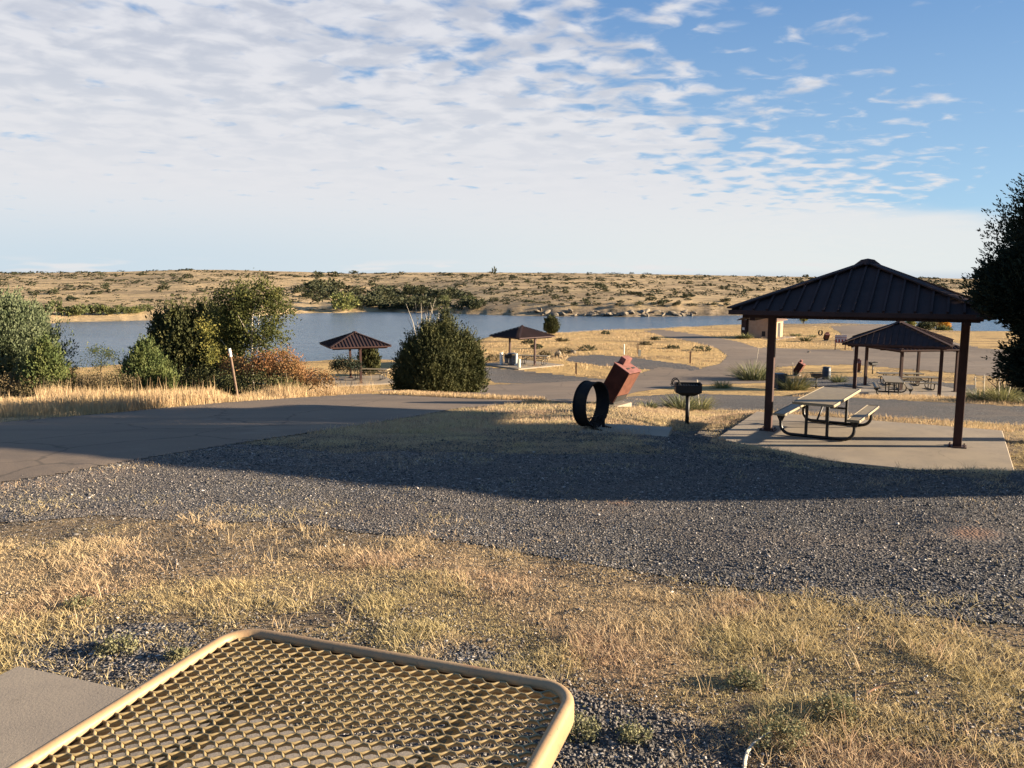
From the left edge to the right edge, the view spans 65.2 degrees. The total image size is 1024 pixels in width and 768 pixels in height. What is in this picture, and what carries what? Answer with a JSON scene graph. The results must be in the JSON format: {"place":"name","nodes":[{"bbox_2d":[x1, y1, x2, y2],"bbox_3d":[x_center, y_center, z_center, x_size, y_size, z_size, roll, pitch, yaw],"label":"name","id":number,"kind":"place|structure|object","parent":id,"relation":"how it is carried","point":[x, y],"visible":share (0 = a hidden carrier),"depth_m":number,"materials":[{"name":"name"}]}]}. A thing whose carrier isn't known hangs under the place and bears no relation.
{"place":"outdoors","nodes":[
{"label":"outdoors","id":0,"kind":"place"},
{"bbox_2d":[0,325,1009,482],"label":"road","id":1,"kind":"structure","parent":0,"point":[33,448],"depth_m":16.38,"materials":[{"name":"grey asphalt"}]},
{"bbox_2d":[0,270,1023,767],"bbox_3d":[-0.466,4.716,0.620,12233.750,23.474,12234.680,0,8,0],"label":"ground","id":2,"kind":"structure","parent":0,"point":[140,294],"depth_m":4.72,"materials":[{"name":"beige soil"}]},
{"bbox_2d":[0,284,78,397],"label":"juniper tree","id":3,"kind":"object","parent":2,"relation":"on","point":[21,321],"visible":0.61,"depth_m":25.93,"materials":[{"name":"green plant"}]},
{"bbox_2d":[0,366,79,398],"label":"brown shrub","id":4,"kind":"object","parent":2,"relation":"on","point":[13,385],"visible":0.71,"depth_m":24.62,"materials":[{"name":"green plant"}]},
{"bbox_2d":[10,331,75,397],"bbox_3d":[-14.629,-0.519,25.204,1.869,2.375,1.907,0,8,0],"label":"juniper tree","id":5,"kind":"object","parent":2,"relation":"on","point":[46,358],"visible":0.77,"depth_m":24.84,"materials":[{"name":"green plant"}]},
{"bbox_2d":[42,298,64,313],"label":"shore bush","id":6,"kind":"object","parent":2,"relation":"on","point":[53,303],"visible":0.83,"depth_m":200.26,"materials":[{"name":"green plant"}]},
{"bbox_2d":[57,306,72,314],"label":"shore bush","id":7,"kind":"object","parent":2,"relation":"on","point":[64,309],"visible":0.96,"depth_m":200.92,"materials":[{"name":"green plant"}]},
{"bbox_2d":[66,305,81,315],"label":"bush","id":8,"kind":"object","parent":2,"relation":"on","point":[71,310],"visible":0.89,"depth_m":201.51,"materials":[{"name":"green plant"}]},
{"bbox_2d":[59,592,95,610],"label":"weed","id":9,"kind":"object","parent":2,"relation":"on","point":[88,601],"visible":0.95,"depth_m":3.96,"materials":[{"name":"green plant"}]},
{"bbox_2d":[66,359,88,390],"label":"dark shrub","id":10,"kind":"object","parent":2,"relation":"on","point":[73,367],"visible":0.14,"depth_m":25.76,"materials":[{"name":"green plant"}]},
{"bbox_2d":[73,303,89,315],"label":"shore bush","id":11,"kind":"object","parent":2,"relation":"on","point":[82,308],"visible":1,"depth_m":201.74,"materials":[{"name":"green plant"}]},
{"bbox_2d":[89,303,103,313],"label":"shore bush","id":12,"kind":"object","parent":2,"relation":"on","point":[95,306],"visible":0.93,"depth_m":205.04,"materials":[{"name":"green plant"}]},
{"bbox_2d":[76,342,119,378],"bbox_3d":[-13.995,-0.381,27.170,1.554,2.143,0.913,0,8,0],"label":"sapling","id":13,"kind":"object","parent":2,"relation":"on","point":[108,355],"visible":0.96,"depth_m":27.09,"materials":[{"name":"green plant"}]},
{"bbox_2d":[95,305,111,313],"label":"bush","id":14,"kind":"object","parent":2,"relation":"on","point":[101,309],"visible":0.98,"depth_m":205.08,"materials":[{"name":"green plant"}]},
{"bbox_2d":[63,365,145,392],"bbox_3d":[-12.836,-0.070,25.169,2.694,1.321,1.513,0,8,0],"label":"brown shrub","id":15,"kind":"object","parent":2,"relation":"on","point":[111,377],"visible":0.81,"depth_m":25.08,"materials":[{"name":"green plant"}]},
{"bbox_2d":[110,305,126,314],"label":"shore bush","id":16,"kind":"object","parent":2,"relation":"on","point":[120,308],"visible":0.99,"depth_m":206.72,"materials":[{"name":"green plant"}]},
{"bbox_2d":[127,306,143,313],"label":"bush","id":17,"kind":"object","parent":2,"relation":"on","point":[133,310],"visible":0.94,"depth_m":210.07,"materials":[{"name":"green plant"}]},
{"bbox_2d":[111,333,188,393],"bbox_3d":[-11.928,-0.498,26.179,2.410,2.407,2.204,4,8,25],"label":"juniper tree","id":18,"kind":"object","parent":2,"relation":"on","point":[145,360],"visible":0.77,"depth_m":25.80,"materials":[{"name":"green plant"}]},
{"bbox_2d":[0,373,381,417],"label":"tall roadside grass","id":19,"kind":"structure","parent":2,"relation":"on","point":[114,404],"depth_m":18.99,"materials":[{"name":"plant"}]},
{"bbox_2d":[143,291,243,393],"bbox_3d":[-11.993,-1.376,30.021,4.045,4.440,3.024,3,8,23],"label":"juniper tree","id":20,"kind":"object","parent":2,"relation":"on","point":[171,330],"visible":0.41,"depth_m":29.38,"materials":[{"name":"green plant"}]},
{"bbox_2d":[174,357,233,390],"bbox_3d":[-10.806,-0.142,27.270,2.983,1.586,1.550,1,8,8],"label":"dark shrub","id":21,"kind":"object","parent":2,"relation":"on","point":[199,380],"visible":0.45,"depth_m":27.06,"materials":[{"name":"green plant"}]},
{"bbox_2d":[228,348,238,396],"bbox_3d":[-7.113,-0.183,20.479,0.253,1.458,0.070,1,8,6],"label":"marker stake","id":22,"kind":"object","parent":2,"relation":"on","point":[232,367],"visible":0.83,"depth_m":20.44,"materials":[{"name":"brown wood"}]},
{"bbox_2d":[0,666,476,767],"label":"table slab","id":23,"kind":"structure","parent":2,"relation":"on","point":[38,708],"depth_m":2.72,"materials":[{"name":"concrete"}]},
{"bbox_2d":[6,629,573,767],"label":"picnic table","id":24,"kind":"object","parent":23,"relation":"on","point":[74,741],"visible":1,"depth_m":1.45,"materials":[{"name":"beige metal"}]},
{"bbox_2d":[189,270,301,387],"bbox_3d":[-9.018,-1.609,27.401,3.596,4.709,2.666,0,8,0],"label":"leafy tree","id":25,"kind":"object","parent":2,"relation":"on","point":[237,324],"visible":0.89,"depth_m":27.18,"materials":[{"name":"green plant"}]},
{"bbox_2d":[201,363,308,395],"bbox_3d":[-8.023,-0.042,24.814,3.449,1.253,1.652,0,8,0],"label":"green shrub","id":26,"kind":"object","parent":2,"relation":"on","point":[223,385],"visible":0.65,"depth_m":24.71,"materials":[{"name":"green plant"}]},
{"bbox_2d":[214,342,338,394],"bbox_3d":[-7.487,-0.371,25.328,4.090,1.901,1.674,0,8,0],"label":"sumac bush","id":27,"kind":"object","parent":2,"relation":"on","point":[294,367],"visible":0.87,"depth_m":25.22,"materials":[{"name":"orange plant"}]},
{"bbox_2d":[290,284,307,292],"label":"hill juniper","id":28,"kind":"object","parent":2,"relation":"on","point":[298,289],"visible":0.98,"depth_m":336.82,"materials":[{"name":"green plant"}]},
{"bbox_2d":[311,294,322,302],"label":"hill juniper","id":29,"kind":"object","parent":2,"relation":"on","point":[315,298],"visible":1,"depth_m":271.84,"materials":[{"name":"green plant"}]},
{"bbox_2d":[308,284,327,292],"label":"hill juniper","id":30,"kind":"object","parent":2,"relation":"on","point":[318,288],"visible":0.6,"depth_m":347.84,"materials":[{"name":"green plant"}]},
{"bbox_2d":[332,279,345,289],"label":"hill juniper","id":31,"kind":"object","parent":2,"relation":"on","point":[339,283],"visible":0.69,"depth_m":399.15,"materials":[{"name":"green plant"}]},
{"bbox_2d":[327,291,360,310],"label":"willow tree","id":32,"kind":"object","parent":2,"relation":"on","point":[340,303],"visible":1,"depth_m":250.51,"materials":[{"name":"green plant"}]},
{"bbox_2d":[328,353,369,386],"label":"dark shrub","id":33,"kind":"object","parent":2,"relation":"on","point":[345,364],"visible":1,"depth_m":54.17,"materials":[{"name":"green plant"}]},
{"bbox_2d":[342,285,358,292],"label":"hill juniper","id":34,"kind":"object","parent":2,"relation":"on","point":[349,287],"visible":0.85,"depth_m":382.41,"materials":[{"name":"green plant"}]},
{"bbox_2d":[320,375,392,386],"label":"shelter slab","id":35,"kind":"structure","parent":2,"relation":"on","point":[374,379],"depth_m":57.31,"materials":[{"name":"concrete"}]},
{"bbox_2d":[319,331,391,382],"bbox_3d":[-11.227,-2.025,57.225,4.365,3.540,4.365,-3,8,-23],"label":"picnic shelter","id":36,"kind":"object","parent":35,"relation":"on","point":[353,340],"visible":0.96,"depth_m":55.84,"materials":[{"name":"brown metal"}]},
{"bbox_2d":[351,368,389,379],"bbox_3d":[-10.227,-0.726,58.001,2.700,0.760,1.660,1,8,10],"label":"picnic table","id":37,"kind":"object","parent":35,"relation":"on","point":[375,369],"visible":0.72,"depth_m":57.91,"materials":[{"name":"beige metal"}]},
{"bbox_2d":[356,349,381,373],"bbox_3d":[-10.857,-1.858,60.806,2.051,2.759,2.100,0,8,0],"label":"juniper tree","id":38,"kind":"object","parent":2,"relation":"on","point":[371,358],"visible":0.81,"depth_m":60.29,"materials":[{"name":"green plant"}]},
{"bbox_2d":[363,298,379,306],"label":"hill juniper","id":39,"kind":"object","parent":2,"relation":"on","point":[369,301],"visible":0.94,"depth_m":259.16,"materials":[{"name":"green plant"}]},
{"bbox_2d":[398,286,416,295],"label":"hill juniper","id":40,"kind":"object","parent":2,"relation":"on","point":[407,291],"visible":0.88,"depth_m":368.72,"materials":[{"name":"green plant"}]},
{"bbox_2d":[405,300,424,309],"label":"hill juniper","id":41,"kind":"object","parent":2,"relation":"on","point":[417,303],"visible":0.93,"depth_m":251.88,"materials":[{"name":"green plant"}]},
{"bbox_2d":[407,298,435,332],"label":"dead tree","id":42,"kind":"object","parent":2,"relation":"on","point":[421,316],"visible":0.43,"depth_m":95.78,"materials":[{"name":"grey wood"}]},
{"bbox_2d":[388,295,491,392],"bbox_3d":[-2.638,-1.288,29.171,3.557,3.908,3.184,-7,11,-44],"label":"juniper tree","id":43,"kind":"object","parent":2,"relation":"on","point":[441,354],"visible":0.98,"depth_m":28.62,"materials":[{"name":"green plant"}]},
{"bbox_2d":[451,301,463,309],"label":"hill juniper","id":44,"kind":"object","parent":2,"relation":"on","point":[458,307],"visible":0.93,"depth_m":244.42,"materials":[{"name":"green plant"}]},
{"bbox_2d":[379,389,546,403],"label":"track median grass","id":45,"kind":"structure","parent":2,"relation":"on","point":[450,395],"depth_m":21.56,"materials":[{"name":"plant"}]},
{"bbox_2d":[467,300,479,308],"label":"hill juniper","id":46,"kind":"object","parent":2,"relation":"on","point":[472,304],"visible":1,"depth_m":241.31,"materials":[{"name":"green plant"}]},
{"bbox_2d":[0,268,973,311],"bbox_3d":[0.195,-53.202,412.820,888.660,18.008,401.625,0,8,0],"label":"hillside scrub","id":47,"kind":"object","parent":2,"relation":"on","point":[549,277],"visible":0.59,"depth_m":404.50,"materials":[{"name":"green plant"}]},
{"bbox_2d":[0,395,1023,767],"bbox_3d":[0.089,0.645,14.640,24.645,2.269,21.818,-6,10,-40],"label":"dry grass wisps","id":48,"kind":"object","parent":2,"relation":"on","point":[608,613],"visible":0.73,"depth_m":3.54,"materials":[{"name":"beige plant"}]},
{"bbox_2d":[0,402,1023,767],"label":"gravel stones","id":49,"kind":"object","parent":2,"relation":"on","point":[598,706],"visible":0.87,"depth_m":5.28,"materials":[{"name":"grey gravel"}]},
{"bbox_2d":[0,355,1023,767],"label":"gravel lot","id":50,"kind":"structure","parent":2,"relation":"on","point":[972,531],"depth_m":5.99,"materials":[{"name":"grey gravel"}]},
{"bbox_2d":[88,630,141,657],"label":"weed","id":51,"kind":"object","parent":50,"relation":"on","point":[112,646],"visible":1,"depth_m":3.40,"materials":[{"name":"green plant"}]},
{"bbox_2d":[163,645,190,662],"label":"weed","id":52,"kind":"object","parent":50,"relation":"on","point":[178,652],"visible":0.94,"depth_m":3.34,"materials":[{"name":"green plant"}]},
{"bbox_2d":[300,401,763,442],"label":"verge grass","id":53,"kind":"structure","parent":50,"relation":"on","point":[622,416],"depth_m":15.15,"materials":[{"name":"beige plant"}]},
{"bbox_2d":[564,702,611,743],"bbox_3d":[0.237,1.166,2.740,0.203,0.100,0.173,-5,9,-32],"label":"weed","id":54,"kind":"object","parent":50,"relation":"on","point":[585,725],"visible":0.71,"depth_m":2.72,"materials":[{"name":"green plant"}]},
{"bbox_2d":[604,355,640,406],"bbox_3d":[2.645,-0.050,19.683,0.925,1.316,0.740,5,9,36],"label":"trash bin","id":55,"kind":"object","parent":50,"relation":"on","point":[622,376],"visible":0.85,"depth_m":19.41,"materials":[{"name":"red metal"}]},
{"bbox_2d":[578,424,671,436],"bbox_3d":[1.726,0.775,12.304,1.360,0.100,1.150,2,8,16],"label":"fire pad","id":56,"kind":"object","parent":50,"relation":"on","point":[662,431],"visible":0.4,"depth_m":12.44,"materials":[{"name":"concrete"}]},
{"bbox_2d":[572,380,611,430],"bbox_3d":[1.314,0.328,12.524,0.406,0.743,0.729,6,9,37],"label":"fire ring","id":57,"kind":"object","parent":56,"relation":"on","point":[581,393],"visible":1,"depth_m":12.48,"materials":[{"name":"metal"}]},
{"bbox_2d":[615,712,653,745],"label":"weed","id":58,"kind":"object","parent":50,"relation":"on","point":[629,730],"visible":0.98,"depth_m":2.70,"materials":[{"name":"green plant"}]},
{"bbox_2d":[680,380,720,410],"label":"yucca","id":59,"kind":"object","parent":50,"relation":"on","point":[707,406],"visible":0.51,"depth_m":22.80,"materials":[{"name":"green plant"}]},
{"bbox_2d":[743,732,769,767],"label":"twig","id":60,"kind":"object","parent":50,"relation":"on","point":[752,744],"visible":0.92,"depth_m":2.61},
{"bbox_2d":[738,706,810,757],"bbox_3d":[0.888,1.166,2.696,0.247,0.124,0.232,0,8,0],"label":"weed","id":61,"kind":"object","parent":50,"relation":"on","point":[767,726],"visible":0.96,"depth_m":2.68,"materials":[{"name":"green plant"}]},
{"bbox_2d":[822,367,830,378],"bbox_3d":[23.113,-0.818,58.799,0.610,0.922,0.604,0,8,0],"label":"trash barrel","id":62,"kind":"object","parent":50,"relation":"on","point":[826,371],"visible":0.97,"depth_m":58.57,"materials":[{"name":"grey metal"}]},
{"bbox_2d":[826,374,852,382],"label":"yucca","id":63,"kind":"object","parent":50,"relation":"on","point":[836,379],"visible":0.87,"depth_m":55.88,"materials":[{"name":"green plant"}]},
{"bbox_2d":[719,411,1013,470],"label":"shelter slab","id":64,"kind":"structure","parent":50,"relation":"on","point":[873,443],"depth_m":15.52,"materials":[{"name":"concrete"}]},
{"bbox_2d":[773,386,878,440],"bbox_3d":[6.560,0.602,16.641,1.660,0.760,2.700,5,9,33],"label":"picnic table","id":65,"kind":"object","parent":64,"relation":"on","point":[828,398],"visible":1,"depth_m":16.21,"materials":[{"name":"beige metal"}]},
{"bbox_2d":[727,258,995,448],"bbox_3d":[6.900,-0.681,15.746,4.365,3.540,4.365,4,9,29],"label":"picnic shelter","id":66,"kind":"object","parent":64,"relation":"on","point":[869,289],"visible":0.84,"depth_m":14.55,"materials":[{"name":"brown metal"}]},
{"bbox_2d":[841,387,955,396],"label":"shelter slab","id":67,"kind":"structure","parent":50,"relation":"on","point":[868,391],"depth_m":37.08,"materials":[{"name":"concrete"}]},
{"bbox_2d":[872,375,913,394],"bbox_3d":[17.402,0.127,36.630,1.610,0.737,2.619,3,8,21],"label":"picnic table","id":68,"kind":"object","parent":67,"relation":"on","point":[894,380],"visible":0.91,"depth_m":36.39,"materials":[{"name":"black metal"}]},
{"bbox_2d":[842,321,953,395],"bbox_3d":[17.052,-1.083,35.361,4.278,3.469,4.278,4,9,29],"label":"picnic shelter","id":69,"kind":"object","parent":67,"relation":"on","point":[899,334],"visible":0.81,"depth_m":34.25,"materials":[{"name":"brown metal"}]},
{"bbox_2d":[844,382,975,393],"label":"shelter slab","id":70,"kind":"structure","parent":50,"relation":"on","point":[922,388],"depth_m":49.75,"materials":[{"name":"concrete"}]},
{"bbox_2d":[876,372,924,385],"bbox_3d":[24.719,-0.331,50.993,2.700,0.760,1.660,1,8,6],"label":"picnic table","id":71,"kind":"object","parent":70,"relation":"on","point":[910,373],"visible":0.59,"depth_m":50.68,"materials":[{"name":"black metal"}]},
{"bbox_2d":[861,344,959,391],"bbox_3d":[24.519,-1.499,49.225,4.365,3.540,4.365,-1,8,-8],"label":"picnic shelter","id":72,"kind":"object","parent":70,"relation":"on","point":[956,349],"visible":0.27,"depth_m":47.68,"materials":[{"name":"brown metal"}]},
{"bbox_2d":[896,376,937,389],"bbox_3d":[24.619,-0.070,49.010,2.700,0.760,1.660,1,8,6],"label":"picnic table","id":73,"kind":"object","parent":70,"relation":"on","point":[925,381],"visible":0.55,"depth_m":48.82,"materials":[{"name":"black metal"}]},
{"bbox_2d":[508,353,517,364],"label":"refuse can","id":74,"kind":"object","parent":2,"relation":"on","point":[512,360],"visible":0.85,"depth_m":66.49,"materials":[{"name":"metal"}]},
{"bbox_2d":[484,360,563,369],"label":"shelter slab","id":75,"kind":"structure","parent":2,"relation":"on","point":[529,364],"depth_m":66.27,"materials":[{"name":"concrete"}]},
{"bbox_2d":[489,325,554,365],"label":"picnic shelter","id":76,"kind":"object","parent":75,"relation":"on","point":[522,332],"visible":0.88,"depth_m":66.08,"materials":[{"name":"brown metal"}]},
{"bbox_2d":[518,354,550,364],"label":"picnic table","id":77,"kind":"object","parent":75,"relation":"on","point":[539,356],"visible":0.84,"depth_m":66.99,"materials":[{"name":"beige metal"}]},
{"bbox_2d":[543,314,561,333],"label":"juniper tree","id":78,"kind":"object","parent":2,"relation":"on","point":[551,325],"visible":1,"depth_m":127.18,"materials":[{"name":"green plant"}]},
{"bbox_2d":[577,345,596,350],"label":"scrub bush","id":79,"kind":"object","parent":2,"relation":"on","point":[589,348],"visible":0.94,"depth_m":83.70,"materials":[{"name":"green plant"}]},
{"bbox_2d":[638,400,661,407],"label":"yucca","id":80,"kind":"object","parent":2,"relation":"on","point":[650,404],"visible":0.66,"depth_m":20.90,"materials":[{"name":"plant"}]},
{"bbox_2d":[481,325,852,377],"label":"meadow grass","id":81,"kind":"structure","parent":2,"relation":"on","point":[646,337],"depth_m":98.12,"materials":[{"name":"plant"}]},
{"bbox_2d":[657,393,709,410],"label":"yucca","id":82,"kind":"object","parent":2,"relation":"on","point":[677,403],"visible":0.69,"depth_m":22.06,"materials":[{"name":"green plant"}]},
{"bbox_2d":[670,378,701,424],"bbox_3d":[3.759,0.403,17.352,0.644,1.061,0.408,1,8,6],"label":"pedestal grill","id":83,"kind":"object","parent":2,"relation":"on","point":[687,389],"visible":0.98,"depth_m":17.20,"materials":[{"name":"black metal"}]},
{"bbox_2d":[709,379,737,388],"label":"yucca","id":84,"kind":"object","parent":2,"relation":"on","point":[720,385],"visible":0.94,"depth_m":49.78,"materials":[{"name":"green plant"}]},
{"bbox_2d":[724,664,772,690],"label":"weed","id":85,"kind":"object","parent":2,"relation":"on","point":[752,685],"visible":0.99,"depth_m":3.09,"materials":[{"name":"green plant"}]},
{"bbox_2d":[721,347,786,380],"bbox_3d":[17.760,-1.531,58.948,4.899,2.450,4.477,0,8,0],"label":"yucca","id":86,"kind":"object","parent":2,"relation":"on","point":[752,375],"visible":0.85,"depth_m":58.75,"materials":[{"name":"green plant"}]},
{"bbox_2d":[734,318,794,339],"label":"restroom building","id":87,"kind":"structure","parent":2,"relation":"on","point":[759,328],"depth_m":115.10,"materials":[{"name":"beige concrete"}]},
{"bbox_2d":[774,373,787,388],"bbox_3d":[16.316,-0.166,48.821,0.640,0.985,0.748,-1,8,-10],"label":"trash can","id":88,"kind":"object","parent":2,"relation":"on","point":[780,376],"visible":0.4,"depth_m":48.54,"materials":[{"name":"grey plastic"}]},
{"bbox_2d":[774,363,819,389],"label":"yucca","id":89,"kind":"object","parent":2,"relation":"on","point":[790,384],"visible":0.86,"depth_m":48.02,"materials":[{"name":"green plant"}]},
{"bbox_2d":[792,359,805,375],"bbox_3d":[21.906,-1.224,61.103,0.925,1.316,0.740,5,9,34],"label":"trash bin","id":90,"kind":"object","parent":2,"relation":"on","point":[800,366],"visible":0.84,"depth_m":60.83,"materials":[{"name":"red metal"}]},
{"bbox_2d":[810,372,821,387],"bbox_3d":[18.977,-0.214,50.001,0.644,1.061,0.408,0,8,0],"label":"pedestal grill","id":91,"kind":"object","parent":2,"relation":"on","point":[817,375],"visible":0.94,"depth_m":49.92,"materials":[{"name":"black metal"}]},
{"bbox_2d":[802,687,865,727],"bbox_3d":[1.141,1.157,2.855,0.215,0.097,0.194,0,8,0],"label":"weed","id":92,"kind":"object","parent":2,"relation":"on","point":[838,701],"visible":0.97,"depth_m":2.85,"materials":[{"name":"green plant"}]},
{"bbox_2d":[834,335,846,349],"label":"information sign","id":93,"kind":"object","parent":2,"relation":"on","point":[839,338],"visible":0.96,"depth_m":88.13,"materials":[{"name":"brown wood"}]},
{"bbox_2d":[852,358,861,372],"bbox_3d":[27.080,-1.421,62.679,0.666,1.185,0.832,3,8,21],"label":"trash bin","id":94,"kind":"object","parent":2,"relation":"on","point":[859,366],"visible":0.65,"depth_m":62.48,"materials":[{"name":"red metal"}]},
{"bbox_2d":[867,681,907,691],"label":"twig","id":95,"kind":"object","parent":2,"relation":"on","point":[874,688],"visible":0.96,"depth_m":3.04,"materials":[{"name":"brown wood"}]},
{"bbox_2d":[773,393,1023,431],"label":"parking edge grass","id":96,"kind":"structure","parent":2,"relation":"on","point":[931,396],"depth_m":22.16,"materials":[{"name":"plant"}]},
{"bbox_2d":[916,322,936,329],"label":"shore tree","id":97,"kind":"object","parent":2,"relation":"on","point":[925,326],"visible":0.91,"depth_m":145.25,"materials":[{"name":"green plant"}]},
{"bbox_2d":[936,324,952,330],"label":"shore tree","id":98,"kind":"object","parent":2,"relation":"on","point":[948,328],"visible":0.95,"depth_m":146.43,"materials":[{"name":"green plant"}]},
{"bbox_2d":[953,375,1007,400],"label":"yucca","id":99,"kind":"object","parent":2,"relation":"on","point":[971,395],"visible":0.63,"depth_m":25.71,"materials":[{"name":"plant"}]},
{"bbox_2d":[959,173,1023,391],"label":"juniper tree","id":100,"kind":"object","parent":2,"relation":"on","point":[996,292],"visible":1,"depth_m":12.04,"materials":[{"name":"green plant"}]},
{"bbox_2d":[974,371,1023,402],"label":"yucca","id":101,"kind":"object","parent":2,"relation":"on","point":[1004,395],"visible":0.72,"depth_m":25.27,"materials":[{"name":"green plant"}]},
{"bbox_2d":[987,372,1013,391],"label":"dead shrub","id":102,"kind":"object","parent":2,"relation":"on","point":[997,387],"visible":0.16,"depth_m":43.36,"materials":[{"name":"brown plant"}]},
{"bbox_2d":[993,380,1023,398],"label":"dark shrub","id":103,"kind":"object","parent":2,"relation":"on","point":[1018,389],"visible":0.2,"depth_m":26.14,"materials":[{"name":"plant"}]},
{"bbox_2d":[0,0,1023,278],"label":"sky","id":104,"kind":"structure","parent":0,"point":[784,138],"materials":[{"name":"blue"}]},
{"bbox_2d":[47,312,1009,367],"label":"lake water","id":105,"kind":"structure","parent":0,"point":[310,331],"depth_m":177.51,"materials":[{"name":"blue liquid"}]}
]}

